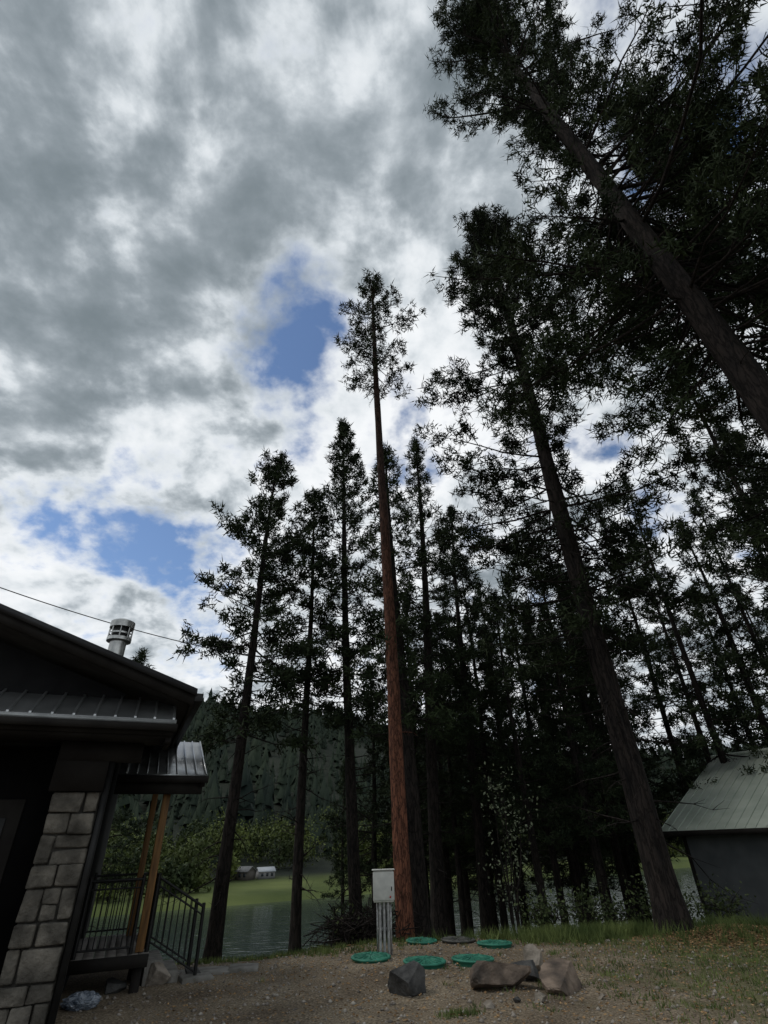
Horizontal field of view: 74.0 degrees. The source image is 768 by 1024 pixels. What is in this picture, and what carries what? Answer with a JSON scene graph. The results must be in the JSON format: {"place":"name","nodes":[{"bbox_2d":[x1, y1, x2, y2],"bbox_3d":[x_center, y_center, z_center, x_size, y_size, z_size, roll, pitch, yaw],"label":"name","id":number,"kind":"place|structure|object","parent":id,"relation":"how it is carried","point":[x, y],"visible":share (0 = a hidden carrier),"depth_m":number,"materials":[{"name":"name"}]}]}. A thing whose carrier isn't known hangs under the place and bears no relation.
{"place":"outdoors","nodes":[
{"label":"outdoors","id":0,"kind":"place"},
{"bbox_2d":[0,0,767,754],"label":"sky","id":1,"kind":"structure","parent":0,"point":[193,193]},
{"bbox_2d":[85,867,704,963],"bbox_3d":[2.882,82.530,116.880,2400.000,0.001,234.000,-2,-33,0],"label":"river water","id":2,"kind":"structure","parent":0,"point":[253,929],"depth_m":45.32,"materials":[{"name":"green liquid"}]},
{"bbox_2d":[55,708,767,1023],"bbox_3d":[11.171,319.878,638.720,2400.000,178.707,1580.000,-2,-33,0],"label":"ground","id":3,"kind":"structure","parent":0,"point":[278,888],"depth_m":6.76,"materials":[{"name":"soil"}]},
{"bbox_2d":[0,741,110,1023],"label":"stone column","id":4,"kind":"structure","parent":3,"relation":"on","point":[38,965],"depth_m":5.75,"materials":[{"name":"stone"}]},
{"bbox_2d":[0,641,125,1023],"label":"walls","id":5,"kind":"structure","parent":3,"relation":"on","point":[27,770],"depth_m":6.62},
{"bbox_2d":[0,799,25,884],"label":"entry door","id":6,"kind":"structure","parent":5,"relation":"attached to","point":[11,811],"depth_m":6.31,"materials":[{"name":"black metal"}]},
{"bbox_2d":[0,688,175,719],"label":"porch skirt roof","id":7,"kind":"structure","parent":5,"relation":"attached to","point":[44,702],"depth_m":6.57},
{"bbox_2d":[0,711,177,763],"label":"porch gutter","id":8,"kind":"object","parent":5,"relation":"attached to","point":[128,738],"visible":0.98,"depth_m":6.33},
{"bbox_3d":[-10.270,3.192,9.599,12.000,2.165,11.020,12,-36,-20],"label":"roof","id":9,"kind":"object","parent":5,"relation":"on","visible":0},
{"bbox_2d":[0,603,197,747],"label":"fascia and soffit","id":10,"kind":"structure","parent":9,"relation":"attached to","point":[131,679],"depth_m":6.76,"materials":[{"name":"metal"}]},
{"bbox_2d":[106,618,134,655],"bbox_3d":[-5.104,2.865,9.579,0.480,1.730,0.480,12,-36,-20],"label":"chimney flue","id":11,"kind":"object","parent":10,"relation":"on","point":[118,639],"visible":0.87,"depth_m":9.77,"materials":[{"name":"silver metal"}]},
{"bbox_2d":[114,775,208,793],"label":"side porch beams","id":12,"kind":"structure","parent":10,"relation":"attached to","point":[157,784],"depth_m":8.01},
{"bbox_2d":[118,741,207,775],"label":"side porch roof","id":13,"kind":"structure","parent":12,"relation":"on","point":[184,758],"depth_m":8.72,"materials":[{"name":"metal"}]},
{"bbox_2d":[173,693,203,745],"bbox_3d":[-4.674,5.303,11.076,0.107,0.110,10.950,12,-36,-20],"label":"downspout","id":14,"kind":"object","parent":10,"relation":"attached to","point":[198,700],"visible":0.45,"depth_m":7.62,"materials":[{"name":"black metal"}]},
{"bbox_2d":[60,990,100,1010],"bbox_3d":[-3.747,6.046,6.292,0.457,0.192,0.312,11,-35,-19],"label":"boulder","id":15,"kind":"object","parent":3,"relation":"on","point":[82,1000],"visible":0.98,"depth_m":6.22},
{"bbox_2d":[67,933,148,993],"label":"deck","id":16,"kind":"structure","parent":3,"relation":"on","point":[134,963],"depth_m":6.96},
{"bbox_2d":[126,794,170,952],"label":"cedar posts","id":17,"kind":"object","parent":16,"relation":"on","point":[145,916],"visible":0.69,"depth_m":7.91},
{"bbox_2d":[104,977,126,994],"bbox_3d":[-3.675,6.496,6.956,0.300,0.160,0.250,4,-32,4],"label":"boulder","id":18,"kind":"object","parent":3,"relation":"on","point":[113,985],"visible":0.98,"depth_m":6.91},
{"bbox_2d":[89,647,158,932],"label":"pine tree","id":19,"kind":"object","parent":3,"relation":"on","point":[140,658],"visible":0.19,"depth_m":22.25,"materials":[{"name":"green plant"}]},
{"bbox_2d":[71,871,205,975],"bbox_3d":[-3.846,6.535,8.069,1.712,1.360,2.292,12,-36,-20],"label":"iron railing","id":20,"kind":"object","parent":3,"relation":"on","point":[132,880],"visible":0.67,"depth_m":7.53,"materials":[{"name":"black metal"}]},
{"bbox_2d":[145,962,170,985],"bbox_3d":[-3.270,6.675,7.346,0.378,0.301,0.287,10,-35,-18],"label":"boulder","id":21,"kind":"object","parent":3,"relation":"on","point":[158,973],"visible":0.85,"depth_m":7.27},
{"bbox_2d":[140,950,185,986],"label":"concrete steps","id":22,"kind":"structure","parent":3,"relation":"on","point":[169,965],"depth_m":7.45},
{"bbox_2d":[184,967,200,973],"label":"boulder","id":23,"kind":"object","parent":3,"relation":"on","point":[187,971],"visible":0.4,"depth_m":7.63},
{"bbox_2d":[178,972,213,983],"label":"paving slab","id":24,"kind":"structure","parent":3,"relation":"on","point":[191,978],"depth_m":7.41,"materials":[{"name":"concrete"}]},
{"bbox_2d":[198,965,228,974],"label":"paving slab","id":25,"kind":"structure","parent":3,"relation":"on","point":[216,970],"depth_m":7.85,"materials":[{"name":"concrete"}]},
{"bbox_2d":[228,963,258,972],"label":"paving slab","id":26,"kind":"structure","parent":3,"relation":"on","point":[242,967],"depth_m":7.90,"materials":[{"name":"concrete"}]},
{"bbox_2d":[231,866,256,880],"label":"riverside cottage","id":27,"kind":"structure","parent":3,"relation":"on","point":[246,873],"depth_m":77.85,"materials":[{"name":"beige"}]},
{"bbox_2d":[157,449,332,961],"bbox_3d":[-4.742,4.942,17.701,5.535,17.652,5.649,-8,-33,9],"label":"pine tree","id":28,"kind":"object","parent":3,"relation":"on","point":[237,529],"visible":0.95,"depth_m":17.19,"materials":[{"name":"green plant"}]},
{"bbox_2d":[0,587,247,655],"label":"overhead cable","id":29,"kind":"object","parent":28,"relation":"attached to","point":[110,623],"visible":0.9,"depth_m":14.44,"materials":[{"name":"black metal"}]},
{"bbox_2d":[255,866,275,878],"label":"riverside cottage","id":30,"kind":"structure","parent":3,"relation":"on","point":[265,872],"depth_m":79.48,"materials":[{"name":"white"}]},
{"bbox_2d":[259,487,357,952],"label":"pine tree","id":31,"kind":"object","parent":3,"relation":"on","point":[317,509],"visible":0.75,"depth_m":18.63,"materials":[{"name":"green plant"}]},
{"bbox_2d":[293,417,388,929],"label":"pine tree","id":32,"kind":"object","parent":3,"relation":"on","point":[352,518],"visible":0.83,"depth_m":19.29,"materials":[{"name":"green plant"}]},
{"bbox_2d":[317,900,365,944],"bbox_3d":[-0.750,9.178,11.160,1.304,1.098,1.334,7,-34,-13],"label":"shrub","id":33,"kind":"object","parent":3,"relation":"on","point":[341,918],"visible":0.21,"depth_m":11.08,"materials":[{"name":"green plant"}]},
{"bbox_2d":[316,759,371,930],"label":"pine tree","id":34,"kind":"object","parent":3,"relation":"on","point":[342,881],"visible":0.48,"depth_m":22.44,"materials":[{"name":"green plant"}]},
{"bbox_2d":[166,933,541,964],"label":"grass","id":35,"kind":"structure","parent":3,"relation":"on","point":[363,942],"depth_m":8.88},
{"bbox_2d":[325,662,394,931],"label":"pine tree","id":36,"kind":"object","parent":3,"relation":"on","point":[373,860],"visible":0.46,"depth_m":21.19,"materials":[{"name":"green plant"}]},
{"bbox_2d":[302,892,426,949],"bbox_3d":[-0.366,9.046,10.933,2.582,1.484,2.499,-2,-33,0],"label":"brush pile","id":37,"kind":"object","parent":3,"relation":"on","point":[369,926],"visible":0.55,"depth_m":10.69,"materials":[{"name":"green plant"}]},
{"bbox_2d":[351,951,390,963],"bbox_3d":[-0.210,7.167,8.171,0.640,0.115,0.640,-16,-34,23],"label":"septic tank lid","id":38,"kind":"object","parent":3,"relation":"on","point":[370,957],"visible":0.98,"depth_m":8.07,"materials":[{"name":"green plastic"}]},
{"bbox_2d":[334,267,425,941],"bbox_3d":[-0.180,-0.631,17.038,3.906,24.648,3.728,11,-35,-20],"label":"pine tree","id":39,"kind":"object","parent":3,"relation":"on","point":[402,883],"visible":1,"depth_m":16.76,"materials":[{"name":"red plant"}]},
{"bbox_2d":[372,868,394,954],"bbox_3d":[0.003,6.961,8.705,0.400,1.410,0.220,0,-33,-2],"label":"utility pedestal","id":40,"kind":"object","parent":3,"relation":"on","point":[383,886],"visible":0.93,"depth_m":8.79,"materials":[{"name":"grey metal"}]},
{"bbox_2d":[372,868,394,900],"bbox_3d":[-0.011,6.555,8.969,0.400,0.440,0.220,0,-33,-2],"label":"enclosure door","id":41,"kind":"structure","parent":40,"relation":"in","point":[382,881],"depth_m":8.89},
{"bbox_2d":[95,805,686,902],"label":"riverside trees","id":42,"kind":"object","parent":3,"relation":"on","point":[174,870],"visible":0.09,"depth_m":83.51,"materials":[{"name":"green plant"}]},
{"bbox_2d":[339,440,460,937],"bbox_3d":[0.682,4.086,16.525,4.421,16.576,3.872,17,-37,-27],"label":"pine tree","id":43,"kind":"object","parent":3,"relation":"on","point":[420,901],"visible":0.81,"depth_m":15.58,"materials":[{"name":"green plant"}]},
{"bbox_2d":[358,642,443,923],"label":"pine tree","id":44,"kind":"object","parent":3,"relation":"on","point":[383,841],"visible":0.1,"depth_m":21.82,"materials":[{"name":"green plant"}]},
{"bbox_2d":[388,960,425,996],"bbox_3d":[0.280,5.976,6.512,0.392,0.364,0.426,-27,-41,33],"label":"boulder","id":45,"kind":"object","parent":3,"relation":"on","point":[407,979],"visible":0.97,"depth_m":6.43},
{"bbox_2d":[363,599,460,885],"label":"pine tree","id":46,"kind":"object","parent":3,"relation":"on","point":[384,787],"visible":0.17,"depth_m":19.62,"materials":[{"name":"green plant"}]},
{"bbox_2d":[67,923,767,1023],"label":"gravel stones","id":47,"kind":"object","parent":3,"relation":"on","point":[714,991],"visible":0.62,"depth_m":6.47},
{"bbox_2d":[406,936,436,944],"bbox_3d":[0.699,7.992,9.463,0.580,0.115,0.580,13,-35,-19],"label":"septic tank lid","id":48,"kind":"object","parent":3,"relation":"on","point":[422,941],"visible":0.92,"depth_m":9.36,"materials":[{"name":"green plastic"}]},
{"bbox_2d":[379,696,467,909],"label":"pine tree","id":49,"kind":"object","parent":3,"relation":"on","point":[427,874],"visible":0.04,"depth_m":24.80,"materials":[{"name":"green plant"}]},
{"bbox_2d":[403,955,445,968],"bbox_3d":[0.621,6.899,7.790,0.660,0.115,0.660,11,-34,-17],"label":"septic tank lid","id":50,"kind":"object","parent":3,"relation":"on","point":[429,962],"visible":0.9,"depth_m":7.71,"materials":[{"name":"green plastic"}]},
{"bbox_2d":[109,688,749,865],"bbox_3d":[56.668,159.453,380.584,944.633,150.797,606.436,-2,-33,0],"label":"hillside conifer forest","id":51,"kind":"object","parent":3,"relation":"on","point":[256,768],"visible":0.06,"depth_m":165.84,"materials":[{"name":"plant"}]},
{"bbox_2d":[368,435,494,937],"bbox_3d":[1.888,4.648,20.593,5.448,20.633,4.905,-2,-33,0],"label":"pine tree","id":52,"kind":"object","parent":3,"relation":"on","point":[439,916],"visible":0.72,"depth_m":19.54,"materials":[{"name":"green plant"}]},
{"bbox_2d":[384,617,486,935],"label":"pine tree","id":53,"kind":"object","parent":3,"relation":"on","point":[449,892],"visible":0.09,"depth_m":21.42,"materials":[{"name":"green plant"}]},
{"bbox_2d":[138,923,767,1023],"bbox_3d":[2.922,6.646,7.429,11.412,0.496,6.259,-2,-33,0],"label":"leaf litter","id":54,"kind":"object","parent":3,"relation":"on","point":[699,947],"visible":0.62,"depth_m":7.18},
{"bbox_2d":[424,645,490,937],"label":"pine tree","id":55,"kind":"object","parent":3,"relation":"on","point":[467,889],"visible":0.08,"depth_m":23.30,"materials":[{"name":"green plant"}]},
{"bbox_2d":[441,936,475,943],"bbox_3d":[1.379,7.971,9.462,0.640,0.115,0.640,-17,-37,23],"label":"septic tank lid","id":56,"kind":"object","parent":3,"relation":"on","point":[454,940],"visible":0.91,"depth_m":9.34,"materials":[{"name":"concrete"}]},
{"bbox_2d":[420,611,498,936],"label":"pine tree","id":57,"kind":"object","parent":3,"relation":"on","point":[461,896],"visible":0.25,"depth_m":20.15,"materials":[{"name":"green plant"}]},
{"bbox_2d":[451,953,493,966],"bbox_3d":[1.373,6.931,7.871,0.660,0.115,0.660,-15,-36,22],"label":"septic tank lid","id":58,"kind":"object","parent":3,"relation":"on","point":[466,960],"visible":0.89,"depth_m":7.77,"materials":[{"name":"green plastic"}]},
{"bbox_2d":[425,638,524,916],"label":"pine tree","id":59,"kind":"object","parent":3,"relation":"on","point":[453,873],"visible":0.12,"depth_m":22.12,"materials":[{"name":"green plant"}]},
{"bbox_2d":[413,505,551,936],"bbox_3d":[3.827,7.215,21.709,5.401,18.974,6.233,-24,-39,30],"label":"pine tree","id":60,"kind":"object","parent":3,"relation":"on","point":[471,764],"visible":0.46,"depth_m":20.33,"materials":[{"name":"green plant"}]},
{"bbox_2d":[436,552,530,932],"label":"pine tree","id":61,"kind":"object","parent":3,"relation":"on","point":[502,909],"visible":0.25,"depth_m":21.64,"materials":[{"name":"green plant"}]},
{"bbox_2d":[451,665,516,937],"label":"pine tree","id":62,"kind":"object","parent":3,"relation":"on","point":[495,919],"visible":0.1,"depth_m":24.77,"materials":[{"name":"green plant"}]},
{"bbox_2d":[483,1000,493,1008],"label":"boulder","id":63,"kind":"object","parent":3,"relation":"on","point":[487,1004],"visible":0.99,"depth_m":5.72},
{"bbox_2d":[477,939,511,948],"bbox_3d":[1.947,7.615,8.964,0.620,0.115,0.620,2,-34,-5],"label":"septic tank lid","id":64,"kind":"object","parent":3,"relation":"on","point":[494,944],"visible":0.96,"depth_m":8.82,"materials":[{"name":"green plastic"}]},
{"bbox_2d":[469,960,530,988],"bbox_3d":[1.493,6.084,6.689,0.820,0.340,0.550,8,-38,-14],"label":"boulder","id":65,"kind":"object","parent":3,"relation":"on","point":[484,974],"visible":0.89,"depth_m":6.54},
{"bbox_2d":[467,576,540,928],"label":"pine tree","id":66,"kind":"object","parent":3,"relation":"on","point":[479,584],"visible":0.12,"depth_m":28.02,"materials":[{"name":"green plant"}]},
{"bbox_2d":[468,761,540,930],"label":"birch sapling","id":67,"kind":"object","parent":3,"relation":"on","point":[510,893],"visible":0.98,"depth_m":11.55,"materials":[{"name":"green plant"}]},
{"bbox_2d":[467,624,550,932],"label":"pine tree","id":68,"kind":"object","parent":3,"relation":"on","point":[515,847],"visible":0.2,"depth_m":22.32,"materials":[{"name":"green plant"}]},
{"bbox_2d":[252,922,767,1023],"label":"grass","id":69,"kind":"structure","parent":3,"relation":"on","point":[457,1012],"depth_m":6.84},
{"bbox_2d":[469,665,552,913],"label":"pine tree","id":70,"kind":"object","parent":3,"relation":"on","point":[532,879],"visible":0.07,"depth_m":26.07,"materials":[{"name":"green plant"}]},
{"bbox_2d":[511,960,539,980],"bbox_3d":[1.882,6.323,7.002,0.480,0.240,0.340,-4,-45,-1],"label":"boulder","id":71,"kind":"object","parent":3,"relation":"on","point":[533,975],"visible":0.47,"depth_m":6.97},
{"bbox_2d":[467,587,588,926],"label":"pine tree","id":72,"kind":"object","parent":3,"relation":"on","point":[521,773],"visible":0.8,"depth_m":17.47,"materials":[{"name":"green plant"}]},
{"bbox_2d":[523,944,542,969],"bbox_3d":[2.180,6.543,7.449,0.280,0.340,0.220,4,-36,4],"label":"boulder","id":73,"kind":"object","parent":3,"relation":"on","point":[532,952],"visible":0.6,"depth_m":7.45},
{"bbox_2d":[534,992,546,1002],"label":"boulder","id":74,"kind":"object","parent":3,"relation":"on","point":[541,996],"visible":0.89,"depth_m":5.88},
{"bbox_2d":[488,578,594,926],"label":"pine tree","id":75,"kind":"object","parent":3,"relation":"on","point":[524,704],"visible":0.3,"depth_m":19.82,"materials":[{"name":"green plant"}]},
{"bbox_2d":[508,886,581,930],"bbox_3d":[3.210,8.191,10.305,1.361,1.048,1.338,-2,-33,0],"label":"shrub","id":76,"kind":"object","parent":3,"relation":"on","point":[543,917],"visible":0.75,"depth_m":10.22,"materials":[{"name":"green plant"}]},
{"bbox_2d":[539,958,581,995],"bbox_3d":[2.202,5.970,6.514,0.455,0.312,0.710,-23,-39,29],"label":"boulder","id":77,"kind":"object","parent":3,"relation":"on","point":[558,975],"visible":0.95,"depth_m":6.48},
{"bbox_2d":[516,624,609,923],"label":"pine tree","id":78,"kind":"object","parent":3,"relation":"on","point":[528,861],"visible":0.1,"depth_m":23.84,"materials":[{"name":"green plant"}]},
{"bbox_2d":[510,609,624,914],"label":"pine tree","id":79,"kind":"object","parent":3,"relation":"on","point":[575,869],"visible":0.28,"depth_m":20.55,"materials":[{"name":"green plant"}]},
{"bbox_2d":[520,627,619,924],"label":"pine tree","id":80,"kind":"object","parent":3,"relation":"on","point":[561,869],"visible":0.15,"depth_m":22.11,"materials":[{"name":"green plant"}]},
{"bbox_2d":[521,682,619,922],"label":"pine tree","id":81,"kind":"object","parent":3,"relation":"on","point":[584,881],"visible":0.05,"depth_m":25.82,"materials":[{"name":"green plant"}]},
{"bbox_2d":[513,518,641,922],"bbox_3d":[7.286,7.715,21.756,4.051,17.744,4.725,-26,-40,32],"label":"pine tree","id":82,"kind":"object","parent":3,"relation":"on","point":[575,692],"visible":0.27,"depth_m":20.72,"materials":[{"name":"green plant"}]},
{"bbox_2d":[412,202,754,933],"bbox_3d":[4.630,-2.490,16.314,7.604,26.008,7.904,-2,-33,0],"label":"pine tree","id":83,"kind":"object","parent":3,"relation":"on","point":[600,652],"visible":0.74,"depth_m":13.46,"materials":[{"name":"green plant"}]},
{"bbox_2d":[534,598,632,923],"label":"pine tree","id":84,"kind":"object","parent":3,"relation":"on","point":[590,829],"visible":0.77,"depth_m":17.87,"materials":[{"name":"green plant"}]},
{"bbox_2d":[521,502,648,922],"bbox_3d":[9.099,7.852,23.372,4.916,20.063,5.293,10,-35,-17],"label":"pine tree","id":85,"kind":"object","parent":3,"relation":"on","point":[618,860],"visible":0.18,"depth_m":22.29,"materials":[{"name":"green plant"}]},
{"bbox_2d":[554,876,622,927],"bbox_3d":[4.305,8.436,10.706,1.458,1.240,1.605,-2,-33,0],"label":"shrub","id":86,"kind":"object","parent":3,"relation":"on","point":[585,917],"visible":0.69,"depth_m":10.68,"materials":[{"name":"green plant"}]},
{"bbox_2d":[415,910,767,954],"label":"grass","id":87,"kind":"structure","parent":3,"relation":"on","point":[600,932],"depth_m":9.19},
{"bbox_2d":[422,0,767,646],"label":"pine tree","id":88,"kind":"object","parent":3,"relation":"on","point":[542,102],"visible":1,"depth_m":10.75,"materials":[{"name":"green plant"}]},
{"bbox_2d":[555,584,662,923],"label":"pine tree","id":89,"kind":"object","parent":3,"relation":"on","point":[637,870],"visible":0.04,"depth_m":25.02,"materials":[{"name":"green plant"}]},
{"bbox_2d":[555,595,672,921],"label":"pine tree","id":90,"kind":"object","parent":3,"relation":"on","point":[622,842],"visible":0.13,"depth_m":21.73,"materials":[{"name":"green plant"}]},
{"bbox_2d":[556,563,679,918],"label":"pine tree","id":91,"kind":"object","parent":3,"relation":"on","point":[663,772],"visible":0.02,"depth_m":29.30,"materials":[{"name":"green plant"}]},
{"bbox_2d":[561,626,681,919],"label":"pine tree","id":92,"kind":"object","parent":3,"relation":"on","point":[607,868],"visible":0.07,"depth_m":23.66,"materials":[{"name":"green plant"}]},
{"bbox_2d":[595,881,651,924],"bbox_3d":[5.708,9.693,12.243,1.948,1.356,1.777,6,-34,-13],"label":"shrub","id":93,"kind":"object","parent":3,"relation":"on","point":[623,917],"visible":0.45,"depth_m":12.18,"materials":[{"name":"green plant"}]},
{"bbox_2d":[562,541,694,906],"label":"pine tree","id":94,"kind":"object","parent":3,"relation":"on","point":[637,721],"visible":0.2,"depth_m":24.35,"materials":[{"name":"green plant"}]},
{"bbox_2d":[595,515,709,844],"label":"pine tree","id":95,"kind":"object","parent":3,"relation":"on","point":[667,724],"visible":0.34,"depth_m":25.97,"materials":[{"name":"green plant"}]},
{"bbox_2d":[621,873,710,922],"bbox_3d":[6.388,8.834,11.421,1.713,1.566,1.804,-2,-33,0],"label":"shrub","id":96,"kind":"object","parent":3,"relation":"on","point":[647,906],"visible":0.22,"depth_m":11.66,"materials":[{"name":"green plant"}]},
{"bbox_2d":[581,60,767,589],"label":"pine tree","id":97,"kind":"object","parent":3,"relation":"on","point":[751,522],"visible":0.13,"depth_m":12.71,"materials":[{"name":"green plant"}]},
{"bbox_2d":[625,535,737,776],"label":"pine tree","id":98,"kind":"object","parent":3,"relation":"on","point":[674,662],"visible":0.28,"depth_m":24.33,"materials":[{"name":"green plant"}]},
{"bbox_2d":[615,471,767,788],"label":"pine tree","id":99,"kind":"object","parent":3,"relation":"on","point":[716,741],"visible":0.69,"depth_m":21.08,"materials":[{"name":"green plant"}]},
{"bbox_2d":[661,748,767,921],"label":"metal roof garage","id":100,"kind":"structure","parent":3,"relation":"on","point":[731,842],"depth_m":15.91,"materials":[{"name":"metal"}]},
{"bbox_2d":[668,345,767,706],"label":"pine tree","id":101,"kind":"object","parent":3,"relation":"on","point":[735,483],"visible":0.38,"depth_m":18.24,"materials":[{"name":"green plant"}]},
{"bbox_2d":[679,873,757,922],"bbox_3d":[7.297,8.805,11.293,1.803,1.275,1.664,-21,-37,26],"label":"shrub","id":102,"kind":"object","parent":3,"relation":"on","point":[722,907],"visible":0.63,"depth_m":11.19,"materials":[{"name":"green plant"}]},
{"bbox_2d":[670,512,767,775],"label":"pine tree","id":103,"kind":"object","parent":3,"relation":"on","point":[744,675],"visible":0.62,"depth_m":24.72,"materials":[{"name":"green plant"}]},
{"bbox_2d":[682,484,767,726],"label":"pine tree","id":104,"kind":"object","parent":3,"relation":"on","point":[751,627],"visible":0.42,"depth_m":27.62,"materials":[{"name":"green plant"}]},
{"bbox_2d":[690,586,767,752],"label":"pine tree","id":105,"kind":"object","parent":3,"relation":"on","point":[713,657],"visible":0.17,"depth_m":27.58,"materials":[{"name":"green plant"}]},
{"bbox_2d":[706,445,767,740],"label":"pine tree","id":106,"kind":"object","parent":3,"relation":"on","point":[727,503],"visible":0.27,"depth_m":20.64,"materials":[{"name":"green plant"}]},
{"bbox_2d":[708,422,767,618],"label":"pine tree","id":107,"kind":"object","parent":3,"relation":"on","point":[764,615],"visible":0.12,"depth_m":25.21,"materials":[{"name":"green plant"}]},
{"bbox_2d":[730,580,767,692],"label":"pine tree","id":108,"kind":"object","parent":3,"relation":"on","point":[752,611],"visible":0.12,"depth_m":30.84,"materials":[{"name":"green plant"}]},
{"bbox_2d":[731,428,767,621],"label":"pine tree","id":109,"kind":"object","parent":3,"relation":"on","point":[753,447],"visible":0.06,"depth_m":27.47,"materials":[{"name":"green plant"}]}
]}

